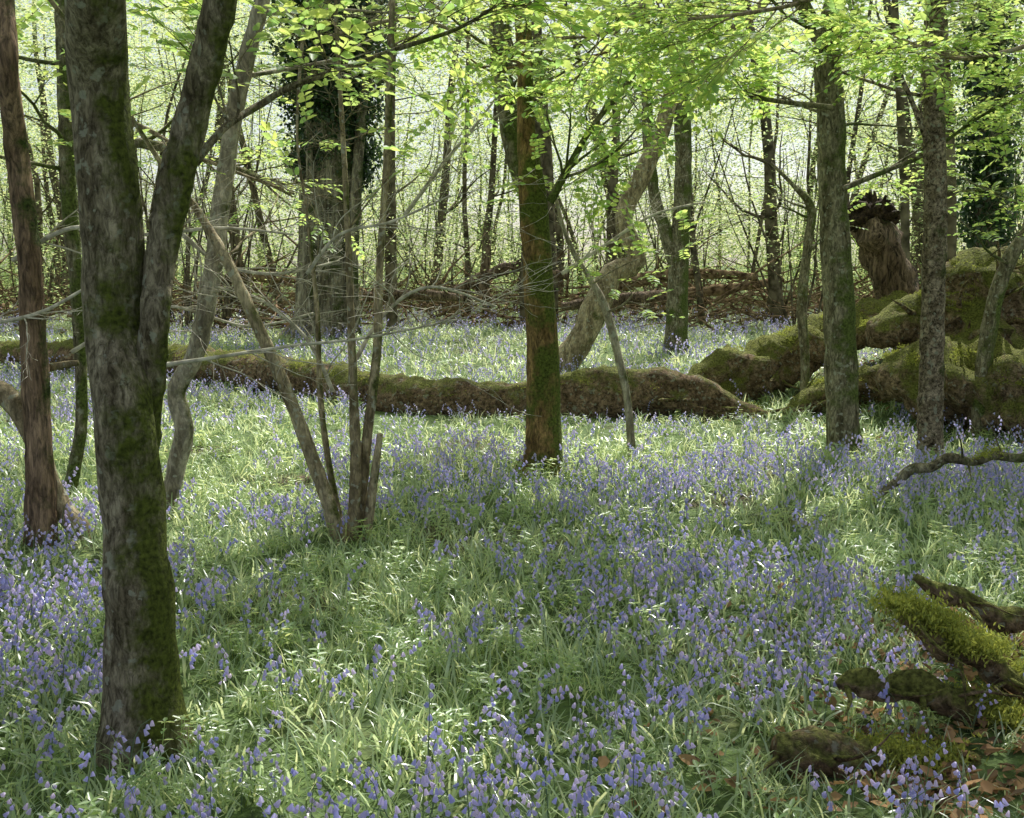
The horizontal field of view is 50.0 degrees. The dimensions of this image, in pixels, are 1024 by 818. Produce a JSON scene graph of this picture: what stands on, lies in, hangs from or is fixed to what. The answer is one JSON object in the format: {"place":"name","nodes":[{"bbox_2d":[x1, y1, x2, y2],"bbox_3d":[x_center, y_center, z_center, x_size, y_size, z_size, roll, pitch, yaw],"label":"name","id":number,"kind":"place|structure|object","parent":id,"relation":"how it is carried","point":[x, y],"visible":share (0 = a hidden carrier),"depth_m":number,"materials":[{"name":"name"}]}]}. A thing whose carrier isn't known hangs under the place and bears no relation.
{"place":"outdoors","nodes":[
{"label":"outdoors","id":0,"kind":"place"},
{"bbox_2d":[129,60,364,259],"bbox_3d":[-2.386,-2.224,9.685,2.089,1.812,1.937,-3,8,-19],"label":"hornbeam bough","id":1,"kind":"object","parent":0,"point":[139,142],"visible":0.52,"depth_m":9.73,"materials":[{"name":"green plant"}]},
{"bbox_2d":[0,266,1023,817],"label":"woodland ground","id":2,"kind":"structure","parent":0,"point":[728,716],"depth_m":4.63,"materials":[{"name":"green plant"}]},
{"bbox_2d":[0,0,58,546],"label":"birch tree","id":3,"kind":"object","parent":2,"relation":"on","point":[40,499],"visible":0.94,"depth_m":6.03,"materials":[{"name":"brown plant"}]},
{"bbox_2d":[0,167,273,395],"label":"bare hazel branch","id":4,"kind":"object","parent":3,"relation":"attached to","point":[29,316],"visible":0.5,"depth_m":5.98,"materials":[{"name":"brown wood"}]},
{"bbox_2d":[11,141,349,296],"bbox_3d":[-1.740,-1.045,6.166,1.709,0.860,1.283,5,9,33],"label":"bare hazel branch","id":5,"kind":"object","parent":3,"relation":"attached to","point":[49,235],"visible":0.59,"depth_m":6.13,"materials":[{"name":"brown wood"}]},
{"bbox_2d":[0,0,87,494],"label":"hazel tree","id":6,"kind":"object","parent":2,"relation":"on","point":[65,168],"visible":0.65,"depth_m":7.33,"materials":[{"name":"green plant"}]},
{"bbox_2d":[0,360,93,540],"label":"leaning hazel tree","id":7,"kind":"object","parent":2,"relation":"on","point":[11,405],"visible":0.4,"depth_m":6.23,"materials":[{"name":"brown plant"}]},
{"bbox_2d":[64,0,236,769],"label":"hornbeam tree","id":8,"kind":"object","parent":2,"relation":"on","point":[127,279],"visible":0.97,"depth_m":3.42,"materials":[{"name":"wood"}]},
{"bbox_2d":[126,0,651,165],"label":"hornbeam bough","id":9,"kind":"object","parent":8,"relation":"attached to","point":[538,8],"visible":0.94,"depth_m":3.92,"materials":[{"name":"green plant"}]},
{"bbox_2d":[35,0,498,544],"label":"hazel coppice","id":10,"kind":"object","parent":2,"relation":"on","point":[361,494],"visible":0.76,"depth_m":6.15,"materials":[{"name":"green plant"}]},
{"bbox_2d":[273,82,588,274],"bbox_3d":[-0.357,-1.196,5.822,1.569,0.962,1.233,0,8,0],"label":"bare hazel branch","id":11,"kind":"object","parent":10,"relation":"attached to","point":[320,254],"visible":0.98,"depth_m":5.72,"materials":[{"name":"brown wood"}]},
{"bbox_2d":[164,0,531,516],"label":"hazel tree","id":12,"kind":"object","parent":2,"relation":"on","point":[179,410],"visible":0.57,"depth_m":6.73,"materials":[{"name":"grey plant"}]},
{"bbox_2d":[46,59,424,226],"bbox_3d":[-1.776,-1.803,7.241,2.408,1.268,1.879,0,8,0],"label":"bare hazel branch","id":13,"kind":"object","parent":12,"relation":"attached to","point":[164,139],"visible":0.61,"depth_m":7.34,"materials":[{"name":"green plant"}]},
{"bbox_2d":[70,214,440,353],"bbox_3d":[-1.634,-0.841,6.943,2.371,0.992,1.363,0,8,0],"label":"bare hazel branch","id":14,"kind":"object","parent":12,"relation":"attached to","point":[82,345],"visible":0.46,"depth_m":7.08,"materials":[{"name":"brown wood"}]},
{"bbox_2d":[172,200,372,391],"bbox_3d":[-1.468,-0.678,6.400,1.375,1.185,1.340,0,8,0],"label":"bare hazel branch","id":15,"kind":"object","parent":12,"relation":"attached to","point":[294,325],"visible":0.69,"depth_m":6.45,"materials":[{"name":"brown wood"}]},
{"bbox_2d":[168,217,438,354],"bbox_3d":[-1.367,-0.713,6.664,1.438,0.946,1.587,-3,8,-24],"label":"bare hazel branch","id":16,"kind":"object","parent":12,"relation":"attached to","point":[203,252],"visible":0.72,"depth_m":6.66,"materials":[{"name":"brown wood"}]},
{"bbox_2d":[167,191,578,424],"bbox_3d":[-0.610,-0.428,5.184,1.848,1.173,1.251,4,9,30],"label":"bare hazel branch","id":17,"kind":"object","parent":12,"relation":"attached to","point":[209,358],"visible":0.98,"depth_m":5.19,"materials":[{"name":"brown wood"}]},
{"bbox_2d":[333,142,569,367],"bbox_3d":[-0.324,-0.875,6.180,1.294,1.340,1.340,0,8,0],"label":"bare hazel branch","id":18,"kind":"object","parent":12,"relation":"attached to","point":[392,306],"visible":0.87,"depth_m":6.25,"materials":[{"name":"brown wood"}]},
{"bbox_2d":[329,0,595,161],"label":"leafy hazel branch","id":19,"kind":"object","parent":12,"relation":"attached to","point":[467,121],"visible":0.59,"depth_m":6.56,"materials":[{"name":"green plant"}]},
{"bbox_2d":[393,0,753,177],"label":"leafy hazel branch","id":20,"kind":"object","parent":12,"relation":"attached to","point":[605,82],"visible":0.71,"depth_m":6.30,"materials":[{"name":"green plant"}]},
{"bbox_2d":[566,0,812,124],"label":"leafy hazel branch","id":21,"kind":"object","parent":12,"relation":"attached to","point":[711,34],"visible":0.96,"depth_m":5.45,"materials":[{"name":"green plant"}]},
{"bbox_2d":[127,0,583,341],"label":"ivy clad oak tree","id":22,"kind":"object","parent":2,"relation":"on","point":[361,154],"visible":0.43,"depth_m":21.54,"materials":[{"name":"green plant"}]},
{"bbox_2d":[288,1,487,331],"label":"slim ash tree","id":23,"kind":"object","parent":2,"relation":"on","point":[392,316],"visible":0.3,"depth_m":23.61,"materials":[{"name":"green plant"}]},
{"bbox_2d":[0,338,815,422],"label":"fallen log","id":24,"kind":"object","parent":2,"relation":"on","point":[587,391],"visible":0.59,"depth_m":11.35,"materials":[{"name":"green plant"}]},
{"bbox_2d":[0,188,961,340],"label":"brushwood pile","id":25,"kind":"object","parent":2,"relation":"on","point":[725,301],"visible":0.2,"depth_m":26.85,"materials":[{"name":"brown plant"}]},
{"bbox_2d":[197,271,295,288],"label":"distant fallen log","id":26,"kind":"object","parent":25,"relation":"on","point":[260,278],"visible":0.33,"depth_m":28.70,"materials":[{"name":"brown wood"}]},
{"bbox_2d":[359,273,489,301],"bbox_3d":[-1.871,-2.603,23.636,2.784,0.634,0.730,0,8,0],"label":"distant fallen log","id":27,"kind":"object","parent":25,"relation":"on","point":[436,295],"visible":0.72,"depth_m":23.80,"materials":[{"name":"brown wood"}]},
{"bbox_2d":[475,240,490,293],"bbox_3d":[-0.680,-3.332,25.792,0.397,1.276,0.254,0,8,0],"label":"broken stump","id":28,"kind":"object","parent":25,"relation":"on","point":[484,267],"visible":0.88,"depth_m":25.69,"materials":[{"name":"brown wood"}]},
{"bbox_2d":[442,257,573,293],"bbox_3d":[-0.072,-3.215,25.550,3.057,1.216,0.834,0,8,0],"label":"distant fallen log","id":29,"kind":"object","parent":25,"relation":"on","point":[502,267],"visible":0.48,"depth_m":25.71,"materials":[{"name":"brown wood"}]},
{"bbox_2d":[555,203,564,293],"bbox_3d":[1.176,-4.358,29.696,0.514,2.462,0.474,0,8,0],"label":"broken stump","id":30,"kind":"object","parent":25,"relation":"on","point":[558,231],"visible":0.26,"depth_m":29.51,"materials":[{"name":"brown wood"}]},
{"bbox_2d":[561,290,700,310],"bbox_3d":[2.610,-2.330,24.088,3.035,0.557,0.958,0,8,0],"label":"distant fallen log","id":31,"kind":"object","parent":25,"relation":"on","point":[639,297],"visible":0.5,"depth_m":24.30,"materials":[{"name":"brown wood"}]},
{"bbox_2d":[618,265,757,290],"bbox_3d":[4.147,-3.305,26.527,3.709,1.104,1.095,0,8,0],"label":"distant fallen log","id":32,"kind":"object","parent":25,"relation":"on","point":[713,274],"visible":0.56,"depth_m":26.70,"materials":[{"name":"brown wood"}]},
{"bbox_2d":[688,264,784,303],"bbox_3d":[5.535,-3.181,27.716,2.632,1.083,0.924,2,8,12],"label":"distant fallen log","id":33,"kind":"object","parent":25,"relation":"on","point":[719,290],"visible":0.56,"depth_m":27.73,"materials":[{"name":"brown wood"}]},
{"bbox_2d":[0,308,1021,455],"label":"woodland grass and leaves","id":34,"kind":"structure","parent":2,"relation":"on","point":[255,418],"depth_m":11.30,"materials":[{"name":"green plant"}]},
{"bbox_2d":[0,430,1023,817],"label":"woodland grass and leaves","id":35,"kind":"structure","parent":2,"relation":"on","point":[398,734],"depth_m":4.52,"materials":[{"name":"green plant"}]},
{"bbox_2d":[0,424,1023,817],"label":"bluebell carpet","id":36,"kind":"object","parent":2,"relation":"on","point":[14,614],"visible":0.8,"depth_m":4.67,"materials":[{"name":"green plant"}]},
{"bbox_2d":[0,302,1023,455],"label":"bluebell carpet","id":37,"kind":"object","parent":2,"relation":"on","point":[69,417],"visible":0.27,"depth_m":14.05,"materials":[{"name":"green plant"}]},
{"bbox_2d":[0,0,1023,332],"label":"distant woodland","id":38,"kind":"object","parent":2,"relation":"on","point":[736,228],"depth_m":34.25,"materials":[{"name":"green plant"}]},
{"bbox_2d":[412,0,700,476],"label":"hornbeam tree","id":39,"kind":"object","parent":2,"relation":"on","point":[543,436],"visible":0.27,"depth_m":8.09,"materials":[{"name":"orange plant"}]},
{"bbox_2d":[445,0,708,196],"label":"hornbeam bough","id":40,"kind":"object","parent":39,"relation":"attached to","point":[508,133],"visible":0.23,"depth_m":8.80,"materials":[{"name":"green plant"}]},
{"bbox_2d":[404,33,559,214],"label":"bare hazel branch","id":41,"kind":"object","parent":40,"relation":"attached to","point":[428,183],"visible":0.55,"depth_m":8.32,"materials":[{"name":"brown wood"}]},
{"bbox_2d":[493,0,763,203],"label":"hornbeam bough","id":42,"kind":"object","parent":39,"relation":"attached to","point":[555,190],"visible":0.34,"depth_m":7.71,"materials":[{"name":"green plant"}]},
{"bbox_2d":[600,0,832,130],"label":"hornbeam bough","id":43,"kind":"object","parent":39,"relation":"attached to","point":[764,97],"visible":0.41,"depth_m":6.89,"materials":[{"name":"green plant"}]},
{"bbox_2d":[734,0,1023,113],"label":"leafy hazel branch","id":44,"kind":"object","parent":39,"relation":"attached to","point":[889,56],"visible":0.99,"depth_m":6.10,"materials":[{"name":"green plant"}]},
{"bbox_2d":[485,66,726,462],"bbox_3d":[0.715,-0.872,8.040,1.824,3.264,1.160,0,8,0],"label":"hazel sapling","id":45,"kind":"object","parent":2,"relation":"on","point":[611,329],"visible":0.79,"depth_m":8.03,"materials":[{"name":"green plant"}]},
{"bbox_2d":[533,0,770,373],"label":"leaning oak tree","id":46,"kind":"object","parent":2,"relation":"on","point":[580,339],"visible":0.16,"depth_m":14.74,"materials":[{"name":"green plant"}]},
{"bbox_2d":[531,0,817,356],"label":"oak tree","id":47,"kind":"object","parent":2,"relation":"on","point":[677,296],"visible":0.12,"depth_m":18.25,"materials":[{"name":"green plant"}]},
{"bbox_2d":[687,290,917,401],"bbox_3d":[3.296,-0.646,11.936,3.718,1.276,1.285,-4,9,-26],"label":"mossy fallen log","id":48,"kind":"object","parent":2,"relation":"on","point":[772,362],"visible":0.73,"depth_m":11.83,"materials":[{"name":"green plant"}]},
{"bbox_2d":[740,162,872,391],"bbox_3d":[3.001,-1.271,12.036,1.416,2.725,1.326,-2,8,-14],"label":"hazel sapling","id":49,"kind":"object","parent":2,"relation":"on","point":[808,247],"visible":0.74,"depth_m":11.40,"materials":[{"name":"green plant"}]},
{"bbox_2d":[598,348,1023,817],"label":"leaf litter","id":50,"kind":"object","parent":2,"relation":"on","point":[988,786],"visible":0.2,"depth_m":3.41,"materials":[{"name":"plant"}]},
{"bbox_2d":[655,0,1013,260],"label":"slim ash tree","id":51,"kind":"object","parent":2,"relation":"on","point":[904,210],"visible":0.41,"depth_m":16.58,"materials":[{"name":"green plant"}]},
{"bbox_2d":[782,364,893,414],"bbox_3d":[3.198,0.045,10.939,1.884,0.956,1.081,0,8,0],"label":"mossy fallen log","id":52,"kind":"object","parent":2,"relation":"on","point":[814,395],"visible":0.38,"depth_m":10.97,"materials":[{"name":"green plant"}]},
{"bbox_2d":[696,0,1004,459],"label":"field maple tree","id":53,"kind":"object","parent":2,"relation":"on","point":[931,382],"visible":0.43,"depth_m":8.55,"materials":[{"name":"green plant"}]},
{"bbox_2d":[786,0,977,143],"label":"field maple bough","id":54,"kind":"object","parent":53,"relation":"attached to","point":[919,118],"visible":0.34,"depth_m":8.33,"materials":[{"name":"green plant"}]},
{"bbox_2d":[694,0,1023,454],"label":"hornbeam tree","id":55,"kind":"object","parent":2,"relation":"on","point":[841,372],"visible":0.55,"depth_m":8.90,"materials":[{"name":"plant"}]},
{"bbox_2d":[561,157,793,274],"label":"bare hazel branch","id":56,"kind":"object","parent":55,"relation":"attached to","point":[616,238],"visible":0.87,"depth_m":8.90,"materials":[{"name":"brown wood"}]},
{"bbox_2d":[750,718,988,792],"bbox_3d":[1.308,1.158,3.407,1.197,0.509,0.440,0,8,0],"label":"rotten log","id":57,"kind":"object","parent":2,"relation":"on","point":[826,752],"visible":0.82,"depth_m":3.38,"materials":[{"name":"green plant"}]},
{"bbox_2d":[847,188,919,349],"bbox_3d":[4.741,-1.263,13.134,1.602,2.764,0.828,0,8,0],"label":"dead snag","id":58,"kind":"object","parent":2,"relation":"on","point":[885,263],"visible":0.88,"depth_m":12.87,"materials":[{"name":"brown wood"}]},
{"bbox_2d":[780,0,1023,261],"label":"slim ash tree","id":59,"kind":"object","parent":2,"relation":"on","point":[952,230],"visible":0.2,"depth_m":13.71,"materials":[{"name":"green plant"}]},
{"bbox_2d":[835,667,1023,740],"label":"mossy root","id":60,"kind":"object","parent":2,"relation":"on","point":[923,689],"visible":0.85,"depth_m":3.62,"materials":[{"name":"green plant"}]},
{"bbox_2d":[846,1,1023,258],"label":"ivy clad ash tree","id":61,"kind":"object","parent":2,"relation":"on","point":[980,207],"visible":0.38,"depth_m":19.35,"materials":[{"name":"green plant"}]},
{"bbox_2d":[847,0,1023,438],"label":"elder tree","id":62,"kind":"object","parent":2,"relation":"on","point":[1008,260],"visible":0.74,"depth_m":9.52,"materials":[{"name":"green plant"}]},
{"bbox_2d":[857,417,1023,503],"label":"mossy branch","id":63,"kind":"object","parent":2,"relation":"on","point":[937,463],"visible":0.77,"depth_m":7.08,"materials":[{"name":"brown plant"}]},
{"bbox_2d":[858,580,1023,703],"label":"mossy root","id":64,"kind":"object","parent":2,"relation":"on","point":[943,634],"visible":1,"depth_m":3.69,"materials":[{"name":"green plant"}]},
{"bbox_2d":[875,334,1023,441],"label":"mossy fallen log","id":65,"kind":"object","parent":2,"relation":"on","point":[998,388],"visible":0.74,"depth_m":9.73,"materials":[{"name":"green plant"}]},
{"bbox_2d":[901,231,1023,349],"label":"mossy root plate","id":66,"kind":"object","parent":2,"relation":"on","point":[970,274],"visible":0.38,"depth_m":10.45,"materials":[{"name":"green plant"}]},
{"bbox_2d":[913,573,1023,635],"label":"mossy root","id":67,"kind":"object","parent":2,"relation":"on","point":[1010,619],"visible":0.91,"depth_m":4.00,"materials":[{"name":"brown plant"}]},
{"bbox_2d":[0,0,1023,265],"label":"sky","id":68,"kind":"structure","parent":0,"point":[777,150],"materials":[{"name":"white"}]},
{"bbox_2d":[1,0,1023,156],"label":"woodland canopy","id":69,"kind":"object","parent":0,"point":[246,18],"visible":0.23,"depth_m":27.85,"materials":[{"name":"green plant"}]},
{"bbox_2d":[841,18,1023,201],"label":"hornbeam bough","id":70,"kind":"object","parent":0,"point":[1018,73],"visible":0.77,"depth_m":8.66,"materials":[{"name":"green plant"}]},
{"bbox_2d":[859,258,1023,349],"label":"mossy fallen log","id":71,"kind":"object","parent":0,"point":[894,323],"visible":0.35,"depth_m":10.83,"materials":[{"name":"green plant"}]}
]}

